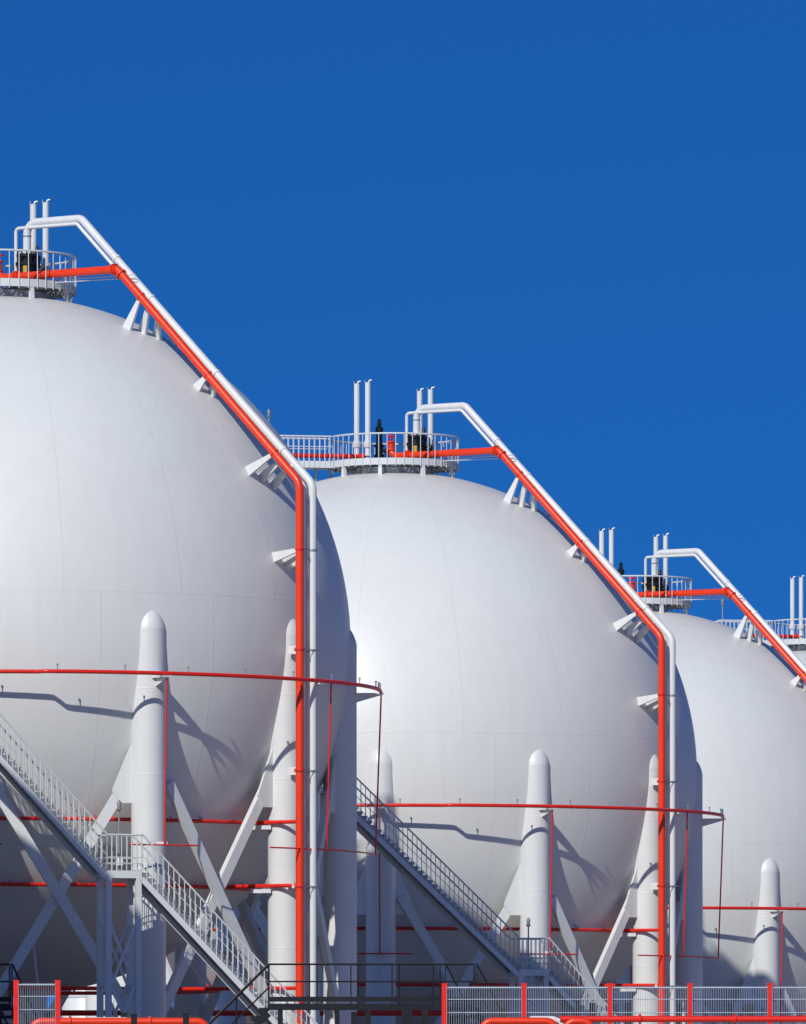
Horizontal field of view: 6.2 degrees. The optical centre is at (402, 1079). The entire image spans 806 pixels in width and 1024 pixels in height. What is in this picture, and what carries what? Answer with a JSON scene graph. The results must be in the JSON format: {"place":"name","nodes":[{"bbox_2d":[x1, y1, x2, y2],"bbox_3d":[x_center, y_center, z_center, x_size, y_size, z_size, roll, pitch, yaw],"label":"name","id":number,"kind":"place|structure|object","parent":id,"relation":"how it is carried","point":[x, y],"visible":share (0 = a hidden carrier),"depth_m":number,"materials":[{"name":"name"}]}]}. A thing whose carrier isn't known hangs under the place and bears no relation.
{"place":"outdoors","nodes":[
{"label":"outdoors","id":0,"kind":"place"},
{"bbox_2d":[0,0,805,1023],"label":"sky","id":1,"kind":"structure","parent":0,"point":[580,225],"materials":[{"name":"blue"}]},
{"bbox_3d":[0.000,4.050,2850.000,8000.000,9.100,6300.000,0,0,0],"label":"ground","id":2,"kind":"structure","parent":0,"visible":0},
{"bbox_2d":[0,963,37,1023],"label":"crossover walkway","id":3,"kind":"structure","parent":2,"relation":"on","point":[8,1006],"depth_m":194.99,"materials":[{"name":"paint"}]},
{"bbox_2d":[13,980,61,1023],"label":"wire fence","id":4,"kind":"object","parent":2,"relation":"on","point":[57,996],"visible":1,"depth_m":179.95,"materials":[{"name":"red metal"}]},
{"bbox_2d":[62,990,84,1017],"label":"storage tank","id":5,"kind":"object","parent":2,"relation":"on","point":[74,1002],"visible":0.14,"depth_m":343.89,"materials":[{"name":"white metal"}]},
{"bbox_2d":[94,1017,126,1017],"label":"yard pipe","id":6,"kind":"object","parent":2,"relation":"on","point":[110,1017],"visible":0.06,"depth_m":190.47,"materials":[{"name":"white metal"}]},
{"bbox_2d":[31,1016,207,1023],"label":"yard pipe","id":7,"kind":"object","parent":2,"relation":"on","point":[70,1020],"visible":0.96,"depth_m":187.91,"materials":[{"name":"red metal"}]},
{"bbox_2d":[130,1014,137,1023],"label":"pipe support","id":8,"kind":"object","parent":2,"relation":"on","point":[133,1018],"visible":1,"depth_m":186.43,"materials":[{"name":"black paint"}]},
{"bbox_2d":[0,713,317,1023],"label":"staircase","id":9,"kind":"structure","parent":2,"relation":"on","point":[158,900],"depth_m":202.85,"materials":[{"name":"white metal"}]},
{"bbox_2d":[115,800,122,869],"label":"flood lamp","id":10,"kind":"object","parent":9,"relation":"on","point":[119,808],"visible":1,"depth_m":203.13,"materials":[{"name":"metal"}]},
{"bbox_2d":[0,295,356,1023],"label":"spherical tank","id":11,"kind":"object","parent":2,"relation":"on","point":[146,521],"visible":0.76,"depth_m":207.06,"materials":[{"name":"metal"}]},
{"bbox_2d":[0,249,135,302],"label":"roof platform","id":12,"kind":"structure","parent":11,"relation":"on","point":[54,289],"depth_m":213.05,"materials":[{"name":"white metal"}]},
{"bbox_2d":[15,251,46,271],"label":"shutoff valve","id":13,"kind":"object","parent":12,"relation":"on","point":[24,262],"visible":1,"depth_m":213.88,"materials":[{"name":"black paint"}]},
{"bbox_2d":[29,201,37,249],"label":"vent pipe","id":14,"kind":"object","parent":12,"relation":"on","point":[33,216],"visible":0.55,"depth_m":215.42,"materials":[{"name":"white metal"}]},
{"bbox_2d":[35,246,44,279],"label":"relief valve","id":15,"kind":"object","parent":12,"relation":"on","point":[39,256],"visible":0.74,"depth_m":215.00,"materials":[{"name":"black paint"}]},
{"bbox_2d":[42,199,50,279],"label":"vent pipe","id":16,"kind":"object","parent":12,"relation":"on","point":[46,230],"visible":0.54,"depth_m":215.43,"materials":[{"name":"white metal"}]},
{"bbox_2d":[0,880,295,894],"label":"spray ring","id":17,"kind":"object","parent":11,"relation":"attached to","point":[253,888],"visible":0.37,"depth_m":208.67,"materials":[{"name":"red paint"}]},
{"bbox_2d":[7,940,295,994],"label":"spray ring","id":18,"kind":"object","parent":11,"relation":"attached to","point":[203,989],"visible":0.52,"depth_m":210.24,"materials":[{"name":"red paint"}]},
{"bbox_2d":[0,254,304,1023],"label":"red riser pipe","id":19,"kind":"object","parent":11,"relation":"attached to","point":[117,270],"visible":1,"depth_m":208.05,"materials":[{"name":"metal"}]},
{"bbox_2d":[0,814,308,831],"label":"spray ring","id":20,"kind":"object","parent":11,"relation":"attached to","point":[263,824],"visible":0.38,"depth_m":207.90,"materials":[{"name":"red paint"}]},
{"bbox_2d":[14,222,306,1023],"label":"thin white pipe","id":21,"kind":"object","parent":11,"relation":"attached to","point":[265,474],"visible":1,"depth_m":208.53,"materials":[{"name":"metal"}]},
{"bbox_2d":[20,215,319,1023],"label":"white riser pipe","id":22,"kind":"object","parent":11,"relation":"attached to","point":[230,389],"visible":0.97,"depth_m":208.50,"materials":[{"name":"metal"}]},
{"bbox_2d":[0,663,383,855],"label":"spray ring","id":23,"kind":"object","parent":11,"relation":"attached to","point":[159,680],"visible":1,"depth_m":205.97,"materials":[{"name":"red paint"}]},
{"bbox_2d":[182,1013,189,1023],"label":"pipe support","id":24,"kind":"object","parent":2,"relation":"on","point":[185,1018],"visible":1,"depth_m":186.43,"materials":[{"name":"black paint"}]},
{"bbox_2d":[61,1010,441,1015],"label":"yard pipe","id":25,"kind":"object","parent":2,"relation":"on","point":[249,1013],"visible":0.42,"depth_m":223.93,"materials":[{"name":"metal"}]},
{"bbox_2d":[208,963,499,1023],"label":"crossover walkway","id":26,"kind":"structure","parent":2,"relation":"on","point":[266,1015],"depth_m":194.98,"materials":[{"name":"paint"}]},
{"bbox_2d":[351,1012,356,1023],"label":"pipe support","id":27,"kind":"object","parent":2,"relation":"on","point":[353,1017],"visible":1,"depth_m":193.22,"materials":[{"name":"black paint"}]},
{"bbox_2d":[365,1010,370,1023],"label":"pipe support","id":28,"kind":"object","parent":2,"relation":"on","point":[367,1016],"visible":1,"depth_m":193.22,"materials":[{"name":"black paint"}]},
{"bbox_2d":[85,472,702,1023],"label":"spherical tank","id":29,"kind":"object","parent":2,"relation":"on","point":[501,658],"visible":0.55,"depth_m":239.35,"materials":[{"name":"metal"}]},
{"bbox_2d":[280,432,513,481],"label":"roof platform","id":30,"kind":"structure","parent":29,"relation":"on","point":[420,465],"depth_m":246.11,"materials":[{"name":"white metal"}]},
{"bbox_2d":[267,409,270,421],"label":"flood lamp","id":31,"kind":"object","parent":30,"relation":"on","point":[268,413],"visible":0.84,"depth_m":246.87,"materials":[{"name":"metal"}]},
{"bbox_2d":[294,453,364,458],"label":"catwalk water pipe","id":32,"kind":"object","parent":30,"relation":"on","point":[311,455],"visible":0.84,"depth_m":246.56,"materials":[{"name":"red metal"}]},
{"bbox_2d":[352,380,360,453],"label":"vent pipe","id":33,"kind":"object","parent":30,"relation":"on","point":[357,410],"visible":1,"depth_m":246.83,"materials":[{"name":"white metal"}]},
{"bbox_2d":[364,379,371,457],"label":"vent pipe","id":34,"kind":"object","parent":30,"relation":"on","point":[367,415],"visible":1,"depth_m":246.82,"materials":[{"name":"white metal"}]},
{"bbox_2d":[374,419,388,457],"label":"relief valve","id":35,"kind":"object","parent":30,"relation":"on","point":[378,428],"visible":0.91,"depth_m":247.41,"materials":[{"name":"black paint"}]},
{"bbox_2d":[406,434,432,451],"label":"shutoff valve","id":36,"kind":"object","parent":30,"relation":"on","point":[416,442],"visible":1,"depth_m":246.80,"materials":[{"name":"black paint"}]},
{"bbox_2d":[416,388,423,432],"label":"vent pipe","id":37,"kind":"object","parent":30,"relation":"on","point":[419,398],"visible":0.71,"depth_m":248.33,"materials":[{"name":"white metal"}]},
{"bbox_2d":[422,428,431,458],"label":"relief valve","id":38,"kind":"object","parent":30,"relation":"on","point":[423,430],"visible":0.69,"depth_m":247.90,"materials":[{"name":"black paint"}]},
{"bbox_2d":[427,387,434,458],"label":"vent pipe","id":39,"kind":"object","parent":30,"relation":"on","point":[430,415],"visible":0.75,"depth_m":248.32,"materials":[{"name":"white metal"}]},
{"bbox_2d":[207,980,657,991],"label":"spray ring","id":40,"kind":"object","parent":29,"relation":"attached to","point":[516,985],"visible":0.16,"depth_m":240.68,"materials":[{"name":"red paint"}]},
{"bbox_2d":[213,924,657,936],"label":"spray ring","id":41,"kind":"object","parent":29,"relation":"attached to","point":[627,933],"visible":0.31,"depth_m":240.51,"materials":[{"name":"red paint"}]},
{"bbox_2d":[217,798,725,959],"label":"spray ring","id":42,"kind":"object","parent":29,"relation":"attached to","point":[551,808],"visible":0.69,"depth_m":237.91,"materials":[{"name":"red paint"}]},
{"bbox_2d":[386,435,665,1023],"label":"red riser pipe","id":43,"kind":"object","parent":29,"relation":"attached to","point":[494,450],"visible":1,"depth_m":241.32,"materials":[{"name":"metal"}]},
{"bbox_2d":[405,409,667,1023],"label":"thin white pipe","id":44,"kind":"object","parent":29,"relation":"attached to","point":[629,630],"visible":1,"depth_m":241.46,"materials":[{"name":"metal"}]},
{"bbox_2d":[410,402,678,1023],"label":"white riser pipe","id":45,"kind":"object","parent":29,"relation":"attached to","point":[639,635],"visible":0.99,"depth_m":241.40,"materials":[{"name":"metal"}]},
{"bbox_2d":[402,1007,407,1023],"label":"pipe support","id":46,"kind":"object","parent":2,"relation":"on","point":[404,1015],"visible":1,"depth_m":193.22,"materials":[{"name":"black paint"}]},
{"bbox_2d":[422,1007,427,1023],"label":"pipe support","id":47,"kind":"object","parent":2,"relation":"on","point":[424,1015],"visible":1,"depth_m":193.22,"materials":[{"name":"black paint"}]},
{"bbox_2d":[320,778,623,1023],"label":"staircase","id":48,"kind":"structure","parent":2,"relation":"on","point":[447,909],"depth_m":234.96,"materials":[{"name":"white metal"}]},
{"bbox_2d":[525,918,530,977],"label":"flood lamp","id":49,"kind":"object","parent":48,"relation":"on","point":[528,925],"visible":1,"depth_m":236.03,"materials":[{"name":"metal"}]},
{"bbox_2d":[499,1008,504,1016],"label":"pipe support","id":50,"kind":"object","parent":2,"relation":"on","point":[502,1010],"visible":0.47,"depth_m":190.93,"materials":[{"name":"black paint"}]},
{"bbox_2d":[481,1017,556,1023],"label":"yard pipe","id":51,"kind":"object","parent":2,"relation":"on","point":[518,1020],"visible":1,"depth_m":178.52,"materials":[{"name":"red metal"}]},
{"bbox_2d":[530,1016,563,1023],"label":"yard pipe","id":52,"kind":"object","parent":2,"relation":"on","point":[556,1019],"visible":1,"depth_m":179.30,"materials":[{"name":"white metal"}]},
{"bbox_2d":[561,1003,566,1022],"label":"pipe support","id":53,"kind":"object","parent":2,"relation":"on","point":[565,1008],"visible":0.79,"depth_m":188.93,"materials":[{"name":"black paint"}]},
{"bbox_2d":[575,1001,580,1015],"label":"pipe support","id":54,"kind":"object","parent":2,"relation":"on","point":[579,1007],"visible":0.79,"depth_m":189.43,"materials":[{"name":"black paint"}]},
{"bbox_2d":[564,1017,592,1023],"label":"yard pipe","id":55,"kind":"object","parent":2,"relation":"on","point":[578,1020],"visible":1,"depth_m":178.82,"materials":[{"name":"red metal"}]},
{"bbox_2d":[589,1003,594,1023],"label":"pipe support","id":56,"kind":"object","parent":2,"relation":"on","point":[593,1008],"visible":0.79,"depth_m":190.53,"materials":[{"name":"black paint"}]},
{"bbox_2d":[441,983,805,1023],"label":"wire fence","id":57,"kind":"object","parent":2,"relation":"on","point":[610,987],"visible":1,"depth_m":179.94,"materials":[{"name":"grey metal"}]},
{"bbox_2d":[625,1003,630,1023],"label":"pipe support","id":58,"kind":"object","parent":2,"relation":"on","point":[628,1008],"visible":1,"depth_m":190.53,"materials":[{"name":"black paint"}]},
{"bbox_2d":[588,938,754,1023],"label":"staircase","id":59,"kind":"structure","parent":2,"relation":"on","point":[709,1008],"depth_m":266.87,"materials":[{"name":"white metal"}]},
{"bbox_2d":[676,1004,681,1023],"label":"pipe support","id":60,"kind":"object","parent":2,"relation":"on","point":[679,1011],"visible":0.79,"depth_m":190.53,"materials":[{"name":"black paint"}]},
{"bbox_2d":[560,1014,805,1023],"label":"yard pipe","id":61,"kind":"object","parent":2,"relation":"on","point":[640,1018],"visible":1,"depth_m":179.23,"materials":[{"name":"red metal"}]},
{"bbox_2d":[599,610,805,1023],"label":"spherical tank","id":62,"kind":"object","parent":2,"relation":"on","point":[746,698],"visible":0.23,"depth_m":271.11,"materials":[{"name":"metal"}]},
{"bbox_2d":[622,575,742,614],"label":"roof platform","id":63,"kind":"structure","parent":62,"relation":"on","point":[661,605],"depth_m":277.86,"materials":[{"name":"white metal"}]},
{"bbox_2d":[599,528,604,555],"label":"vent pipe","id":64,"kind":"object","parent":63,"relation":"on","point":[601,541],"visible":0.35,"depth_m":279.02,"materials":[{"name":"white metal"}]},
{"bbox_2d":[608,527,614,565],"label":"vent pipe","id":65,"kind":"object","parent":63,"relation":"on","point":[611,546],"visible":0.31,"depth_m":279.02,"materials":[{"name":"white metal"}]},
{"bbox_2d":[618,562,623,574],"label":"relief valve","id":66,"kind":"object","parent":63,"relation":"on","point":[621,570],"visible":0.23,"depth_m":279.63,"materials":[{"name":"black paint"}]},
{"bbox_2d":[653,534,659,574],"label":"vent pipe","id":67,"kind":"object","parent":63,"relation":"on","point":[656,544],"visible":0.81,"depth_m":280.53,"materials":[{"name":"white metal"}]},
{"bbox_2d":[646,574,668,597],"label":"shutoff valve","id":68,"kind":"object","parent":63,"relation":"on","point":[655,584],"visible":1,"depth_m":279.00,"materials":[{"name":"black paint"}]},
{"bbox_2d":[662,533,669,597],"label":"vent pipe","id":69,"kind":"object","parent":63,"relation":"on","point":[665,561],"visible":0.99,"depth_m":280.52,"materials":[{"name":"white metal"}]},
{"bbox_2d":[613,1013,804,1015],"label":"spray ring","id":70,"kind":"object","parent":62,"relation":"attached to","point":[801,1014],"visible":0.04,"depth_m":271.39,"materials":[{"name":"red paint"}]},
{"bbox_2d":[627,577,805,686],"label":"red riser pipe","id":71,"kind":"object","parent":62,"relation":"attached to","point":[755,621],"visible":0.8,"depth_m":276.40,"materials":[{"name":"metal"}]},
{"bbox_2d":[630,902,805,1023],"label":"spray ring","id":72,"kind":"object","parent":62,"relation":"attached to","point":[778,911],"visible":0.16,"depth_m":269.59,"materials":[{"name":"red paint"}]},
{"bbox_2d":[644,554,805,690],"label":"thin white pipe","id":73,"kind":"object","parent":62,"relation":"attached to","point":[749,634],"visible":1,"depth_m":277.92,"materials":[{"name":"metal"}]},
{"bbox_2d":[651,548,805,673],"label":"white riser pipe","id":74,"kind":"object","parent":62,"relation":"attached to","point":[710,564],"visible":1,"depth_m":277.31,"materials":[{"name":"metal"}]},
{"bbox_2d":[727,1004,731,1023],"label":"pipe support","id":75,"kind":"object","parent":2,"relation":"on","point":[729,1007],"visible":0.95,"depth_m":190.53,"materials":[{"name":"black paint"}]},
{"bbox_2d":[792,650,805,665],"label":"spherical tank","id":76,"kind":"object","parent":2,"relation":"on","point":[800,655],"visible":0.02,"depth_m":308.45,"materials":[{"name":"metal"}]},
{"bbox_2d":[715,618,805,649],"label":"roof platform","id":77,"kind":"structure","parent":76,"relation":"on","point":[796,644],"depth_m":310.00,"materials":[{"name":"white metal"}]},
{"bbox_2d":[721,599,723,619],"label":"flood lamp","id":78,"kind":"object","parent":77,"relation":"on","point":[722,602],"visible":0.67,"depth_m":310.67,"materials":[{"name":"metal"}]},
{"bbox_2d":[753,634,798,638],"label":"catwalk water pipe","id":79,"kind":"object","parent":77,"relation":"on","point":[796,636],"visible":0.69,"depth_m":310.49,"materials":[{"name":"red metal"}]},
{"bbox_2d":[789,576,795,638],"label":"vent pipe","id":80,"kind":"object","parent":77,"relation":"on","point":[792,598],"visible":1,"depth_m":310.62,"materials":[{"name":"white metal"}]},
{"bbox_2d":[798,575,804,638],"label":"vent pipe","id":81,"kind":"object","parent":77,"relation":"on","point":[802,626],"visible":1,"depth_m":310.62,"materials":[{"name":"white metal"}]}
]}

